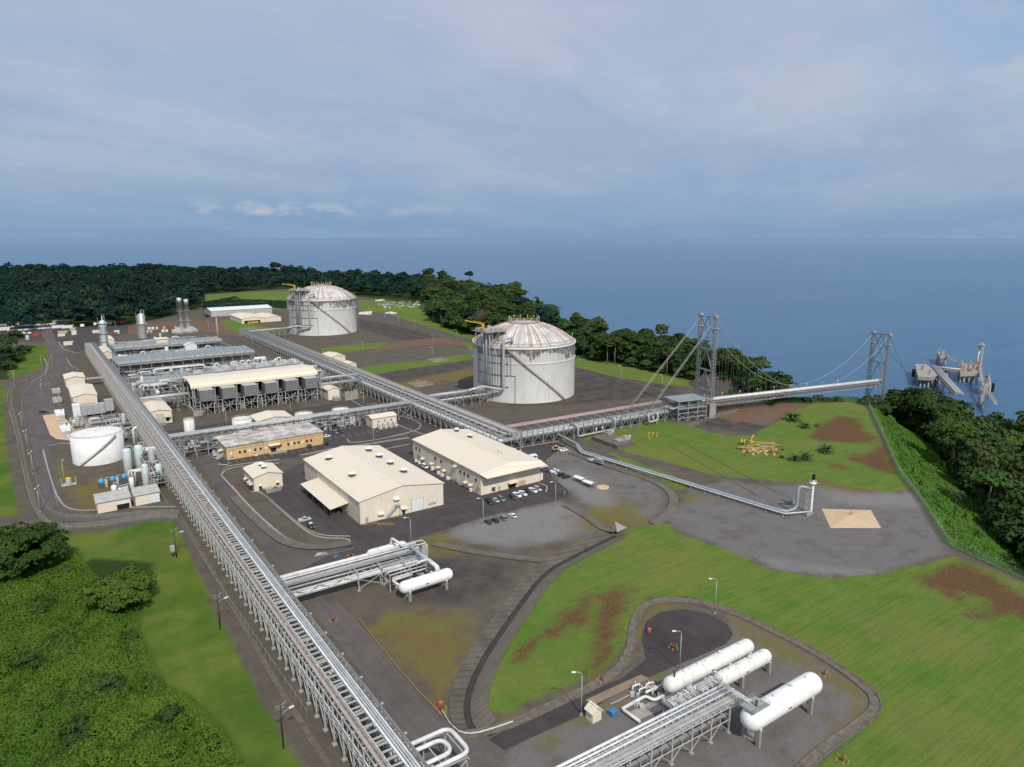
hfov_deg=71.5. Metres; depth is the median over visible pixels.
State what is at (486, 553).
slope slabs
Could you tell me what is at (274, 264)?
broadleaf tree
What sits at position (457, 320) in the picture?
headland canopy
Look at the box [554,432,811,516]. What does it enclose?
flare pipeline
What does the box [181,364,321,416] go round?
compressor house
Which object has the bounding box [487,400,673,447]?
pipe rack
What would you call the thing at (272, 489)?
waste skip
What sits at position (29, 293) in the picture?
forest
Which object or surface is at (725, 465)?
ground pipe
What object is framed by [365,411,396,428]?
substation
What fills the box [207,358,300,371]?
air cooler bank
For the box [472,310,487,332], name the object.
bare tree
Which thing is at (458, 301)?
broadleaf tree
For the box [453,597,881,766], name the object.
pad gutter
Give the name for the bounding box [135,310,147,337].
process column
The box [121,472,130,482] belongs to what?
dryer skid
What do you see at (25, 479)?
chain link fence
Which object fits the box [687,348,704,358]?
broadleaf tree
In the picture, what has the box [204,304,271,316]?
storage shed
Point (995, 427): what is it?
broadleaf tree
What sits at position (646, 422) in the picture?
kerb
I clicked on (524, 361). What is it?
storage tank
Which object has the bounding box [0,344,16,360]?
broadleaf tree
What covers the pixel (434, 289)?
broadleaf tree
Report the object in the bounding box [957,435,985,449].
broadleaf tree
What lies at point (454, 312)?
broadleaf tree
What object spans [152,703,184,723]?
leafy shrub
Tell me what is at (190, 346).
analyser cabin
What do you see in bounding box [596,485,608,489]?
sand heap
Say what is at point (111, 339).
site office
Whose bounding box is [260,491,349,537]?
guard rail
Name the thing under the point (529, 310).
broadleaf tree
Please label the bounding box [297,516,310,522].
pickup truck
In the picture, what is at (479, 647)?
ditch bank
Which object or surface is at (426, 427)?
plant road
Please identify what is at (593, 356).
leafy shrub
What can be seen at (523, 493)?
pickup truck
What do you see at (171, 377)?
air cooler bank
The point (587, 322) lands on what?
broadleaf tree
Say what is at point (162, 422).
transformer
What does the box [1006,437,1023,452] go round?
broadleaf tree
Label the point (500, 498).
parked car
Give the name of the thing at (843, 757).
fire hydrant
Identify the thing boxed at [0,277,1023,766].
ground
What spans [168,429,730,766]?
service road
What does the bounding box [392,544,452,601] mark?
bullet tank
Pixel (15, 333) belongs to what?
broadleaf tree
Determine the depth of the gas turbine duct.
467.31 m
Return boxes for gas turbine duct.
[72,398,113,416]
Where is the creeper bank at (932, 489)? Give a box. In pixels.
[841,396,1023,578]
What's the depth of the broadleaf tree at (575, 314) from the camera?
787.44 m
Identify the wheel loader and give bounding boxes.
[552,445,561,451]
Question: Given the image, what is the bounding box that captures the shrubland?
[0,550,244,766]
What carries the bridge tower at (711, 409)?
on the ground at (910, 615)
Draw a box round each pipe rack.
[85,342,433,766]
[139,392,190,410]
[168,400,414,452]
[239,327,521,449]
[248,326,296,339]
[274,541,426,612]
[316,373,361,397]
[428,388,487,408]
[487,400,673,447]
[555,682,743,766]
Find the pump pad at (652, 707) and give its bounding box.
[630,701,664,718]
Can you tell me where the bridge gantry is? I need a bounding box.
[664,393,708,421]
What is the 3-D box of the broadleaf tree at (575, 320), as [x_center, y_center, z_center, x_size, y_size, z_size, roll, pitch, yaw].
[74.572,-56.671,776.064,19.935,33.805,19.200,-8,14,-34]
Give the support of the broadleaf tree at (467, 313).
on the ground at (910, 615)
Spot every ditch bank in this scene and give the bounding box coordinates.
[449,531,612,730]
[471,536,625,727]
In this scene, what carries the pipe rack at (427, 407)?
on the ground at (910, 615)
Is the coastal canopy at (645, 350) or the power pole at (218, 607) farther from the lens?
the coastal canopy at (645, 350)
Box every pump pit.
[408,380,432,386]
[427,357,447,361]
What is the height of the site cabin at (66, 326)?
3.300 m
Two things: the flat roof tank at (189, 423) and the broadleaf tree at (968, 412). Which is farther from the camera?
the broadleaf tree at (968, 412)
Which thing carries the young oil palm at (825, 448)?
on the ground at (910, 615)
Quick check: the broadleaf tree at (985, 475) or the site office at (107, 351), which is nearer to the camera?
the broadleaf tree at (985, 475)
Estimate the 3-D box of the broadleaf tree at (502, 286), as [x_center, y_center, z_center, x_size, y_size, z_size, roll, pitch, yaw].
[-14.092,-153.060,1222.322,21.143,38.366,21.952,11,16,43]
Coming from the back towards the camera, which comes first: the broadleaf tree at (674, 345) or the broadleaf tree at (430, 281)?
the broadleaf tree at (430, 281)
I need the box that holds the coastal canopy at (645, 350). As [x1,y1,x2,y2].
[558,325,797,397]
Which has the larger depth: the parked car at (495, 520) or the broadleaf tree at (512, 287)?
the broadleaf tree at (512, 287)
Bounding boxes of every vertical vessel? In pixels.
[111,482,118,490]
[122,445,134,474]
[129,475,136,490]
[133,442,144,471]
[141,461,150,485]
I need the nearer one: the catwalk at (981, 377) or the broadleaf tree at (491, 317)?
the catwalk at (981, 377)
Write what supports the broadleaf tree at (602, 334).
on the ground at (910, 615)
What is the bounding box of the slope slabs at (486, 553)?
[432,542,543,562]
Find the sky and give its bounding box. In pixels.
[0,0,1023,238]
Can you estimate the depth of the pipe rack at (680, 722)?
161.94 m
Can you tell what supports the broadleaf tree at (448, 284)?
on the ground at (910, 615)
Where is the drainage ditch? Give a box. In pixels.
[464,535,615,728]
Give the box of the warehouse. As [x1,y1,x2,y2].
[301,445,443,524]
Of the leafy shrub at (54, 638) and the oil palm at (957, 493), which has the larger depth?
the oil palm at (957, 493)
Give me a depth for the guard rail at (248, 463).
369.46 m
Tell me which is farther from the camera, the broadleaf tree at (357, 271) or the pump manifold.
the broadleaf tree at (357, 271)
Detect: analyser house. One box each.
[321,351,344,361]
[343,360,356,367]
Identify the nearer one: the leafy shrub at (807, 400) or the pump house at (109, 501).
the pump house at (109, 501)
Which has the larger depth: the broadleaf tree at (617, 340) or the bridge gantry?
the broadleaf tree at (617, 340)
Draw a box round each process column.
[97,314,108,347]
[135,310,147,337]
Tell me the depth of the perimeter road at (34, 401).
420.50 m
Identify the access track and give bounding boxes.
[170,518,341,766]
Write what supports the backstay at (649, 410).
attached to the bridge tower at (711, 409)
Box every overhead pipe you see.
[153,367,172,374]
[169,364,205,372]
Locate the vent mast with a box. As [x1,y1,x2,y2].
[215,316,219,345]
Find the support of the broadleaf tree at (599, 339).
on the ground at (910, 615)
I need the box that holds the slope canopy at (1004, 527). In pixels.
[882,404,1023,566]
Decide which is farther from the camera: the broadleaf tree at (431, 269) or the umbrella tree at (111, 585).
the broadleaf tree at (431, 269)
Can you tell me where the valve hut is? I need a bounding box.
[584,700,603,723]
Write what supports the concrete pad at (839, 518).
on the ground at (910, 615)
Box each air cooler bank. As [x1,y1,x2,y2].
[111,336,222,355]
[112,345,254,374]
[139,370,213,399]
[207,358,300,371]
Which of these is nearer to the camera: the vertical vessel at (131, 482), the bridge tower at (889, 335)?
the vertical vessel at (131, 482)
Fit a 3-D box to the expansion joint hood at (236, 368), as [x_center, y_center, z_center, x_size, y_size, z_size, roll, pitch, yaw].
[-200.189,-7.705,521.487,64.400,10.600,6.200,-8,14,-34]
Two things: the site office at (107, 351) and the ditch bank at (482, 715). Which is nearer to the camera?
the ditch bank at (482, 715)
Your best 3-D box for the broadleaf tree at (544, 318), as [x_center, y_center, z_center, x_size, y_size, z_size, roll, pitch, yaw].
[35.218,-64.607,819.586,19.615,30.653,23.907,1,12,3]
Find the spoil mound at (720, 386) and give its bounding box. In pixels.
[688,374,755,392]
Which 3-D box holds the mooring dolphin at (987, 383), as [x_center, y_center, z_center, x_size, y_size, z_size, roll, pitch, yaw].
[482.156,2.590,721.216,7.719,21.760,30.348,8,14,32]
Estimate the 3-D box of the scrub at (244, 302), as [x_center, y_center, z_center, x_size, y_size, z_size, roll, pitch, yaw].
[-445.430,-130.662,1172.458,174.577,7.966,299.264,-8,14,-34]
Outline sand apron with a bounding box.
[43,414,73,439]
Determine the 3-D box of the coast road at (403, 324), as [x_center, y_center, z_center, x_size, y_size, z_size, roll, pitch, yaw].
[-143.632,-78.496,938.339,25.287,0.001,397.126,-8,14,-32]
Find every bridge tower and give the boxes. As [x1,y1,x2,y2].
[691,309,719,418]
[865,330,892,409]
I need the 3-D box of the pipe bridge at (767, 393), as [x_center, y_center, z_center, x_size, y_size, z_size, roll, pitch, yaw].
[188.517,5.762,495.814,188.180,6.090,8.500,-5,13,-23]
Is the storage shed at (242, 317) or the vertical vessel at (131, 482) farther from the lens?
the storage shed at (242, 317)
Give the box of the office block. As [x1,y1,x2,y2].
[214,422,323,459]
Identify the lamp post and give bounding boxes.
[572,671,582,715]
[672,630,681,670]
[709,578,716,613]
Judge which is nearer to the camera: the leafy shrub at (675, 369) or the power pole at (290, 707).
the power pole at (290, 707)
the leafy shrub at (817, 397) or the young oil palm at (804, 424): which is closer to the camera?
the young oil palm at (804, 424)
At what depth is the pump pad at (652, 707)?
179.31 m
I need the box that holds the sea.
[0,238,1023,449]
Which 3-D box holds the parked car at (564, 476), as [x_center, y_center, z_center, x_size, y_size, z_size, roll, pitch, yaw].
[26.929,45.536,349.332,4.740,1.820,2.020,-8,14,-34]
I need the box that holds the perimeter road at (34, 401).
[20,328,177,521]
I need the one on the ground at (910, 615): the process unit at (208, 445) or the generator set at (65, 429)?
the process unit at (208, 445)
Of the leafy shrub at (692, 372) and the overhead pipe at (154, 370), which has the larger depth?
the leafy shrub at (692, 372)
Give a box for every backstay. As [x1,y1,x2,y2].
[612,317,699,427]
[631,319,716,435]
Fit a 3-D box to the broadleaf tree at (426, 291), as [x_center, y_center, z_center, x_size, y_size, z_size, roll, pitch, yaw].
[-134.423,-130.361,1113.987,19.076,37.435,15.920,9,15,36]
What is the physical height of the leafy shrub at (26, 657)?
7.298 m
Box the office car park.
[205,419,410,466]
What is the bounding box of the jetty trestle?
[930,364,964,396]
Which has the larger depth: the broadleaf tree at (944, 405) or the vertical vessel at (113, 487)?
the broadleaf tree at (944, 405)
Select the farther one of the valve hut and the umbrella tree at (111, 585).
the umbrella tree at (111, 585)
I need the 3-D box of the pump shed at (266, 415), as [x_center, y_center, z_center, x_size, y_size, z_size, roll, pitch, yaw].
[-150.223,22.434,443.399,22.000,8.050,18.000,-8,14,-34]
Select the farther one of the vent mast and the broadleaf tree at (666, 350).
the vent mast
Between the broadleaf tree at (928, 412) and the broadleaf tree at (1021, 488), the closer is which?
the broadleaf tree at (1021, 488)
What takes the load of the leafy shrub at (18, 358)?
on the ground at (910, 615)
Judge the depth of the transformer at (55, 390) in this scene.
532.11 m
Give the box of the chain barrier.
[358,617,441,716]
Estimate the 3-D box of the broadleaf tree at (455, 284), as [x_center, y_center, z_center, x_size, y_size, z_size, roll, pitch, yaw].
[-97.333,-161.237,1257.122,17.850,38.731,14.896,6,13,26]
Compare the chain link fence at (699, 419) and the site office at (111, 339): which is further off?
the site office at (111, 339)
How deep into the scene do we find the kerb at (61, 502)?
315.46 m
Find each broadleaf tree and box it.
[0,334,9,354]
[0,343,13,366]
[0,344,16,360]
[4,337,18,354]
[6,329,25,352]
[46,265,58,269]
[145,264,154,268]
[269,262,280,270]
[350,269,362,273]
[420,288,430,303]
[424,304,436,315]
[425,280,437,284]
[427,267,434,273]
[427,287,439,291]
[428,300,443,316]
[435,303,445,322]
[437,272,450,279]
[439,287,453,296]
[443,306,453,311]
[444,281,458,288]
[446,310,458,327]
[448,298,465,303]
[451,303,463,310]
[452,281,461,287]
[453,293,462,298]
[454,288,468,293]
[460,308,482,331]
[464,271,473,282]
[464,291,479,299]
[468,282,481,285]
[468,286,483,290]
[477,289,489,298]
[484,295,497,311]
[484,312,499,322]
[489,286,499,293]
[497,283,508,292]
[497,302,515,312]
[505,292,514,297]
[506,282,517,292]
[507,294,527,304]
[509,314,520,320]
[512,281,521,290]
[514,289,528,294]
[517,302,530,308]
[523,307,534,314]
[529,304,543,310]
[535,306,556,316]
[535,314,550,323]
[544,304,560,309]
[557,320,576,327]
[569,312,580,320]
[570,328,584,336]
[571,316,584,327]
[579,318,596,326]
[582,326,593,336]
[590,324,606,333]
[592,316,604,323]
[592,332,610,356]
[595,336,606,358]
[596,320,609,331]
[601,338,614,363]
[602,332,628,344]
[608,335,620,362]
[612,328,637,360]
[632,336,647,344]
[637,328,655,339]
[648,338,671,345]
[655,324,668,337]
[657,341,686,369]
[660,346,673,373]
[662,335,674,338]
[662,349,678,371]
[672,333,688,338]
[677,338,693,348]
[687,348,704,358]
[690,338,698,344]
[699,347,730,373]
[721,354,739,369]
[724,347,742,357]
[733,357,762,371]
[744,366,761,372]
[750,356,771,370]
[762,371,780,400]
[867,394,883,403]
[879,387,930,426]
[901,388,941,436]
[909,396,974,450]
[912,409,946,440]
[912,412,934,436]
[921,412,997,475]
[926,414,1000,437]
[952,408,974,414]
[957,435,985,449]
[958,466,1023,524]
[962,443,1000,502]
[962,452,998,468]
[970,468,1023,523]
[974,432,1013,449]
[975,411,1016,429]
[980,502,1022,519]
[991,444,1023,459]
[994,451,1023,481]
[995,428,1023,446]
[1002,493,1023,505]
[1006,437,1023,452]
[1006,460,1023,479]
[1007,425,1023,430]
[1015,411,1023,430]
[1016,484,1023,498]
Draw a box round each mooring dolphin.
[936,348,946,365]
[977,386,984,407]
[984,374,991,395]
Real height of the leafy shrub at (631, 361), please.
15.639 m
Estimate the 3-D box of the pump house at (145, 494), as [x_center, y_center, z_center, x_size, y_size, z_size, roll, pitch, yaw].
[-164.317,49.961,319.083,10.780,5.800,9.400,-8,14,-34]
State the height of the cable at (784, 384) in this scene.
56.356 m
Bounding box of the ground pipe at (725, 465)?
[670,442,777,495]
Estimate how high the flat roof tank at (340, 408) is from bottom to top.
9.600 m
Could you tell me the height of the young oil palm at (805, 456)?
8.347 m
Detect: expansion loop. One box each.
[389,728,469,766]
[570,417,615,438]
[640,411,658,424]
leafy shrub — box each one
[1,359,17,369]
[8,353,26,360]
[12,650,45,668]
[16,345,34,352]
[43,634,75,655]
[55,713,93,745]
[56,566,76,578]
[93,669,126,692]
[119,630,138,644]
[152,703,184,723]
[457,326,468,331]
[586,351,599,359]
[623,356,638,366]
[637,358,655,369]
[651,362,670,372]
[673,366,688,375]
[684,369,698,378]
[802,397,813,401]
[813,395,826,400]
[856,395,875,405]
[872,404,891,413]
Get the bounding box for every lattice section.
[738,447,759,449]
[751,441,774,446]
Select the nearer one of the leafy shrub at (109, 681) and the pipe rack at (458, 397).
the leafy shrub at (109, 681)
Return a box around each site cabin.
[0,327,10,330]
[61,325,72,327]
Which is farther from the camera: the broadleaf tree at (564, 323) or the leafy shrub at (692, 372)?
the broadleaf tree at (564, 323)
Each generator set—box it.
[54,408,64,419]
[59,422,70,436]
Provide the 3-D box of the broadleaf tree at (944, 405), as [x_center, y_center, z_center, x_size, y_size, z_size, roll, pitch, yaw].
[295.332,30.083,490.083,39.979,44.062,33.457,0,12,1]
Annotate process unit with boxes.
[84,412,137,440]
[108,333,200,356]
[111,345,240,370]
[122,356,275,391]
[133,376,184,405]
[139,446,169,488]
[179,435,220,457]
[301,362,330,391]
[310,415,360,429]
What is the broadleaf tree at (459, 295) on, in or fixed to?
on the ground at (910, 615)
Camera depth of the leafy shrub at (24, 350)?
709.54 m
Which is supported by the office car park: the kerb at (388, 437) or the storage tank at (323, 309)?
the kerb at (388, 437)
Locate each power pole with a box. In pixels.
[169,527,182,557]
[213,592,227,629]
[275,701,293,748]
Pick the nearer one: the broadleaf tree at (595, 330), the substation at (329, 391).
the substation at (329, 391)
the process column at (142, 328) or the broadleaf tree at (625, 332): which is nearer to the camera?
the broadleaf tree at (625, 332)
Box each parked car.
[484,519,492,523]
[485,498,493,503]
[491,518,499,522]
[497,495,505,501]
[498,515,507,520]
[508,493,516,499]
[508,513,516,517]
[523,488,531,493]
[533,485,541,490]
[562,474,571,478]
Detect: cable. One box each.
[701,315,871,396]
[717,319,887,398]
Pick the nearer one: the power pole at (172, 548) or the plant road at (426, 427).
the power pole at (172, 548)
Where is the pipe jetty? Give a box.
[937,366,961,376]
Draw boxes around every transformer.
[51,386,60,393]
[52,395,61,402]
[156,414,165,425]
[332,395,340,400]
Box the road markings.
[220,425,641,555]
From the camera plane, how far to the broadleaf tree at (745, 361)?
533.42 m
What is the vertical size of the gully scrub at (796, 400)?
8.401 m
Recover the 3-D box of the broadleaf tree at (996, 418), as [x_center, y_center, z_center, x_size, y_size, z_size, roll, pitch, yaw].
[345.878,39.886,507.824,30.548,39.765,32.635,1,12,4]
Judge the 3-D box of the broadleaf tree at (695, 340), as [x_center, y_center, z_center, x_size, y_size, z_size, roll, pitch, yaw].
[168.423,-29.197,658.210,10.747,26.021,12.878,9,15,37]
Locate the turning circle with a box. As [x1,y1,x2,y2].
[489,609,732,749]
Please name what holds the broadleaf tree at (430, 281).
on the ground at (910, 615)
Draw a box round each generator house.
[63,372,84,387]
[68,383,97,403]
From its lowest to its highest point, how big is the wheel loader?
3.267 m
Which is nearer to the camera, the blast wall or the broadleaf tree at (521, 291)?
the blast wall
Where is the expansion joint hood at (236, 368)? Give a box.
[191,361,283,374]
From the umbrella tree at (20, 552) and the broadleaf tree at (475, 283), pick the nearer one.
the umbrella tree at (20, 552)
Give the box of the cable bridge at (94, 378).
[85,376,104,382]
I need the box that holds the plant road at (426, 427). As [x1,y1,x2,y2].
[137,368,439,441]
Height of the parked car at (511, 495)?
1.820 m
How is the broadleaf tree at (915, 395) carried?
on the ground at (910, 615)
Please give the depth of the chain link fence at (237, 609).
218.87 m
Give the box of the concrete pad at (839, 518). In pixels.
[822,509,880,527]
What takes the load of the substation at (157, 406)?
on the ground at (910, 615)
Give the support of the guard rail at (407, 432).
on the plant road at (426, 427)
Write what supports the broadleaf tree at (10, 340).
on the ground at (910, 615)
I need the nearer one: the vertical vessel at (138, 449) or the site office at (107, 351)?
the vertical vessel at (138, 449)
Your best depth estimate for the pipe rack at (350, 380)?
529.10 m
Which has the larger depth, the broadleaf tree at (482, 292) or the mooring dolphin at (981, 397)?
the broadleaf tree at (482, 292)
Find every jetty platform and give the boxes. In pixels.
[914,364,939,386]
[958,343,984,382]
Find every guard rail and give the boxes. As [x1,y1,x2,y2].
[221,459,278,474]
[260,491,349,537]
[299,437,408,455]
[389,414,420,436]
[441,710,512,735]
[567,440,670,481]
[578,367,660,390]
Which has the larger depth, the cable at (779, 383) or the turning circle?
the cable at (779, 383)
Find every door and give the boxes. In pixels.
[117,503,129,509]
[149,494,158,502]
[412,498,422,511]
[518,479,525,485]
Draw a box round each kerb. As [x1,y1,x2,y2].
[42,450,175,510]
[220,463,275,475]
[221,476,350,541]
[304,438,406,454]
[342,395,424,434]
[347,415,420,442]
[615,415,680,428]
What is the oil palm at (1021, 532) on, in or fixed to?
on the ground at (910, 615)
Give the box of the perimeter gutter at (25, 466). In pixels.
[9,355,177,527]
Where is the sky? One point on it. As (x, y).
(120, 119)
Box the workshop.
[412,427,546,495]
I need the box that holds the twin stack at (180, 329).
[172,298,198,333]
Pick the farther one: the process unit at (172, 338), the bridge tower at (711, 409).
the process unit at (172, 338)
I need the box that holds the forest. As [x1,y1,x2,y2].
[0,262,429,325]
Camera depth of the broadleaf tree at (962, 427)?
410.63 m
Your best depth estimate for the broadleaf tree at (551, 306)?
911.18 m
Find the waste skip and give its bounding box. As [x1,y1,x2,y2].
[264,485,281,493]
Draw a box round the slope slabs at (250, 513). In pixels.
[230,495,352,548]
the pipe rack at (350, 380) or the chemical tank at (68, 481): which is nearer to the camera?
the chemical tank at (68, 481)
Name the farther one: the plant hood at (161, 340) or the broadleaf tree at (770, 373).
the plant hood at (161, 340)
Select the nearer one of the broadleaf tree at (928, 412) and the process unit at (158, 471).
the process unit at (158, 471)
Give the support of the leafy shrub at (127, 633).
on the ground at (910, 615)
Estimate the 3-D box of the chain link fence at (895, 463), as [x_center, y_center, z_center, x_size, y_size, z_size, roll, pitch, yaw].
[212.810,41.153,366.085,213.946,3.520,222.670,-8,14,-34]
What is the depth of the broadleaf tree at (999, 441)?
435.44 m
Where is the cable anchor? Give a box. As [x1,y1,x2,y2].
[592,429,634,448]
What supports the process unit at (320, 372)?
on the ground at (910, 615)
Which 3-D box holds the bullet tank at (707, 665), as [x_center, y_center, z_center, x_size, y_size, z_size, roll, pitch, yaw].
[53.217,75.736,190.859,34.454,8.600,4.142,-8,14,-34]
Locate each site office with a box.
[99,346,111,358]
[100,335,114,343]
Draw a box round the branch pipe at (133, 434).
[132,426,146,447]
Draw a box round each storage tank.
[282,281,356,335]
[465,315,575,403]
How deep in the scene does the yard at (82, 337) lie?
842.01 m
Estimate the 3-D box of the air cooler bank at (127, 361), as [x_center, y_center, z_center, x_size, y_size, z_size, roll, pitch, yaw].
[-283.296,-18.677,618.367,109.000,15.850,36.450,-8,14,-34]
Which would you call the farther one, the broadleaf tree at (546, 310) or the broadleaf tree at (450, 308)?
the broadleaf tree at (450, 308)
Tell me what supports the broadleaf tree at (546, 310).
on the ground at (910, 615)
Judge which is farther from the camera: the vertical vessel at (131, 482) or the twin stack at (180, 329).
the twin stack at (180, 329)
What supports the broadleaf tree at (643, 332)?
on the ground at (910, 615)
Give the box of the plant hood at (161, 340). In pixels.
[154,337,167,342]
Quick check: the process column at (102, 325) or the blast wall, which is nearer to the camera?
the blast wall
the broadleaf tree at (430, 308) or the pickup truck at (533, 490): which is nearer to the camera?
the pickup truck at (533, 490)
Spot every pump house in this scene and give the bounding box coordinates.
[93,488,131,513]
[131,483,159,505]
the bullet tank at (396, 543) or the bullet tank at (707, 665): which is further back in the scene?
the bullet tank at (396, 543)
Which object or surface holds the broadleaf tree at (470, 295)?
on the ground at (910, 615)
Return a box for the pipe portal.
[407,540,427,559]
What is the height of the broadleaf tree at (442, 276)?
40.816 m
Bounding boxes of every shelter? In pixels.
[573,475,583,482]
[582,479,595,487]
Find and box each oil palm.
[783,412,802,422]
[787,453,802,460]
[798,451,813,461]
[799,422,812,428]
[817,443,834,454]
[949,489,965,517]
[1016,526,1023,538]
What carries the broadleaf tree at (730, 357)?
on the ground at (910, 615)
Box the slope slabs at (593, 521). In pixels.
[561,504,614,531]
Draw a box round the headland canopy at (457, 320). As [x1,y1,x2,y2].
[419,276,564,329]
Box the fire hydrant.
[836,754,848,764]
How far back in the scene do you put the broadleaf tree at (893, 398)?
518.12 m
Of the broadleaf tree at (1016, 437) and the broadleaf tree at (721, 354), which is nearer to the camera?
the broadleaf tree at (1016, 437)
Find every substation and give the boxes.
[138,398,172,422]
[318,382,339,399]
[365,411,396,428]
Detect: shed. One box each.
[53,319,70,323]
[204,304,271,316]
[229,312,264,323]
[243,462,282,490]
[249,410,292,429]
[256,312,280,321]
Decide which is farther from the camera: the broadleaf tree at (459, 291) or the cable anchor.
the broadleaf tree at (459, 291)
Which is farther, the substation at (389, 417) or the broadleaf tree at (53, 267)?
the broadleaf tree at (53, 267)
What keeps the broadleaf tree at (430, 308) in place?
on the ground at (910, 615)
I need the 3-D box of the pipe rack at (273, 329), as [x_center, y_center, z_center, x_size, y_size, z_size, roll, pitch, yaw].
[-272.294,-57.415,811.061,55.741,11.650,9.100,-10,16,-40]
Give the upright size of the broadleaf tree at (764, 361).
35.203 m
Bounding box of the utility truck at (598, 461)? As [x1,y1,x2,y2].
[588,455,603,465]
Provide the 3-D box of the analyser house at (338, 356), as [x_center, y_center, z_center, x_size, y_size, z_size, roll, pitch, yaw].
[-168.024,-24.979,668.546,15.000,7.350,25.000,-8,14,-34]
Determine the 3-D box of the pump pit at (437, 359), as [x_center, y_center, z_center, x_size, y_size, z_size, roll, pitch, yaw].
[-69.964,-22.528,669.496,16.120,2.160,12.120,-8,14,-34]
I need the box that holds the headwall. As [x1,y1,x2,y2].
[612,521,626,531]
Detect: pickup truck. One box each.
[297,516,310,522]
[306,521,314,528]
[512,492,521,497]
[518,490,527,495]
[528,487,537,492]
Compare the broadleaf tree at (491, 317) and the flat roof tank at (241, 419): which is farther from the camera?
the broadleaf tree at (491, 317)
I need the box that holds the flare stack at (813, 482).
[804,474,817,516]
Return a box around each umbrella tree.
[0,521,70,579]
[0,534,38,578]
[27,531,54,552]
[76,563,157,611]
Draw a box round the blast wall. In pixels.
[344,389,357,400]
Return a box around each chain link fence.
[7,368,176,527]
[21,384,159,517]
[158,486,306,709]
[660,408,737,425]
[841,395,1019,573]
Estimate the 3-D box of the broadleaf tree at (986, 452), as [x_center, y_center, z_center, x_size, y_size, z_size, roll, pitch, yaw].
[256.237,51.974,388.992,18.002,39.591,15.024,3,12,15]
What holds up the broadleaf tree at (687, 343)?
on the ground at (910, 615)
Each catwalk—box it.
[945,354,959,363]
[979,370,984,384]
[982,384,997,403]
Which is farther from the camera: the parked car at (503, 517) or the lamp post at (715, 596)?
the parked car at (503, 517)
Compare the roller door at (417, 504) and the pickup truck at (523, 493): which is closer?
the roller door at (417, 504)
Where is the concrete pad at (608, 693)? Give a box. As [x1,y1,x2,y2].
[586,675,648,703]
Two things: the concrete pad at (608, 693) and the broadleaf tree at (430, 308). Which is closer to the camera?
the concrete pad at (608, 693)
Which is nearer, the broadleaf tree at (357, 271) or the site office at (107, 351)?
the site office at (107, 351)
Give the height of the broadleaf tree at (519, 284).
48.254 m
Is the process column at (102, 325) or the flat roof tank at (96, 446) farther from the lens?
the process column at (102, 325)
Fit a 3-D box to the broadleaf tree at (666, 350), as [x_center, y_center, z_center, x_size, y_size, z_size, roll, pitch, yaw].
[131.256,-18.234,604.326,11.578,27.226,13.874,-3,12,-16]
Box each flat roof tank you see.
[69,425,124,465]
[183,417,194,431]
[232,415,251,432]
[294,410,312,423]
[332,406,349,422]
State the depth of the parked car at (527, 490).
328.18 m
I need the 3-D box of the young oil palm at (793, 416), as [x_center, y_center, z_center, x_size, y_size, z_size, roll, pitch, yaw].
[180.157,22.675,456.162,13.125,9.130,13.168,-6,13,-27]
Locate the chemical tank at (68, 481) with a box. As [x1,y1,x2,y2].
[60,477,76,486]
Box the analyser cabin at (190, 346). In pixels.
[183,342,196,350]
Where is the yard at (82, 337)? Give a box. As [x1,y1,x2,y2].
[0,324,127,351]
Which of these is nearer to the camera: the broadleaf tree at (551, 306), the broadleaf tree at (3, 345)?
the broadleaf tree at (3, 345)
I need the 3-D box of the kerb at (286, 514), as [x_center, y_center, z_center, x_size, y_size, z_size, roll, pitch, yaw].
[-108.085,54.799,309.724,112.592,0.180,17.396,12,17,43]
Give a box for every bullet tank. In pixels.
[367,537,406,566]
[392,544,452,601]
[662,638,753,692]
[714,649,771,688]
[721,672,822,748]
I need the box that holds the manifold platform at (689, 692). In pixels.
[661,672,722,723]
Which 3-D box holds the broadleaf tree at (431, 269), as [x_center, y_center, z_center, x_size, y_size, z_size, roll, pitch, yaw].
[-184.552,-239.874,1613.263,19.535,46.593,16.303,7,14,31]
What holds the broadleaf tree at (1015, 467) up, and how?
on the ground at (910, 615)
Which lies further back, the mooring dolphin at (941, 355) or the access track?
the mooring dolphin at (941, 355)
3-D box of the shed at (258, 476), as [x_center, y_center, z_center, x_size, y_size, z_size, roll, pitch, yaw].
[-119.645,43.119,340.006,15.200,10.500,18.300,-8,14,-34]
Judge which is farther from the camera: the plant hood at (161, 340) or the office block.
the plant hood at (161, 340)
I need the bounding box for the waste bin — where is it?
[608,707,617,717]
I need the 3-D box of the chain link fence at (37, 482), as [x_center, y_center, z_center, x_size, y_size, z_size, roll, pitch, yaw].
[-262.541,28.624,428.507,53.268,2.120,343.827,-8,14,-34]
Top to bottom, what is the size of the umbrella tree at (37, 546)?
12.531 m
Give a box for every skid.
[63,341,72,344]
[98,477,109,487]
[109,474,120,485]
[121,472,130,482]
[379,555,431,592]
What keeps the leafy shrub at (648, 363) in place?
on the ground at (910, 615)
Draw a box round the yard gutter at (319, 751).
[178,516,332,766]
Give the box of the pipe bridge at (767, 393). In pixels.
[668,379,881,409]
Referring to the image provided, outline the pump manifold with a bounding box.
[621,681,671,722]
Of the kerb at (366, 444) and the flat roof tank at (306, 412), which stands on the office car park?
the kerb at (366, 444)
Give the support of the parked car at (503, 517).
on the ground at (910, 615)
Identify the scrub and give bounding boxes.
[202,296,286,317]
[723,388,844,403]
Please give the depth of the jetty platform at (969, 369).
785.28 m
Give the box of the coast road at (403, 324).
[358,310,472,343]
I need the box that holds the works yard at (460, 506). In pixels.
[268,435,567,568]

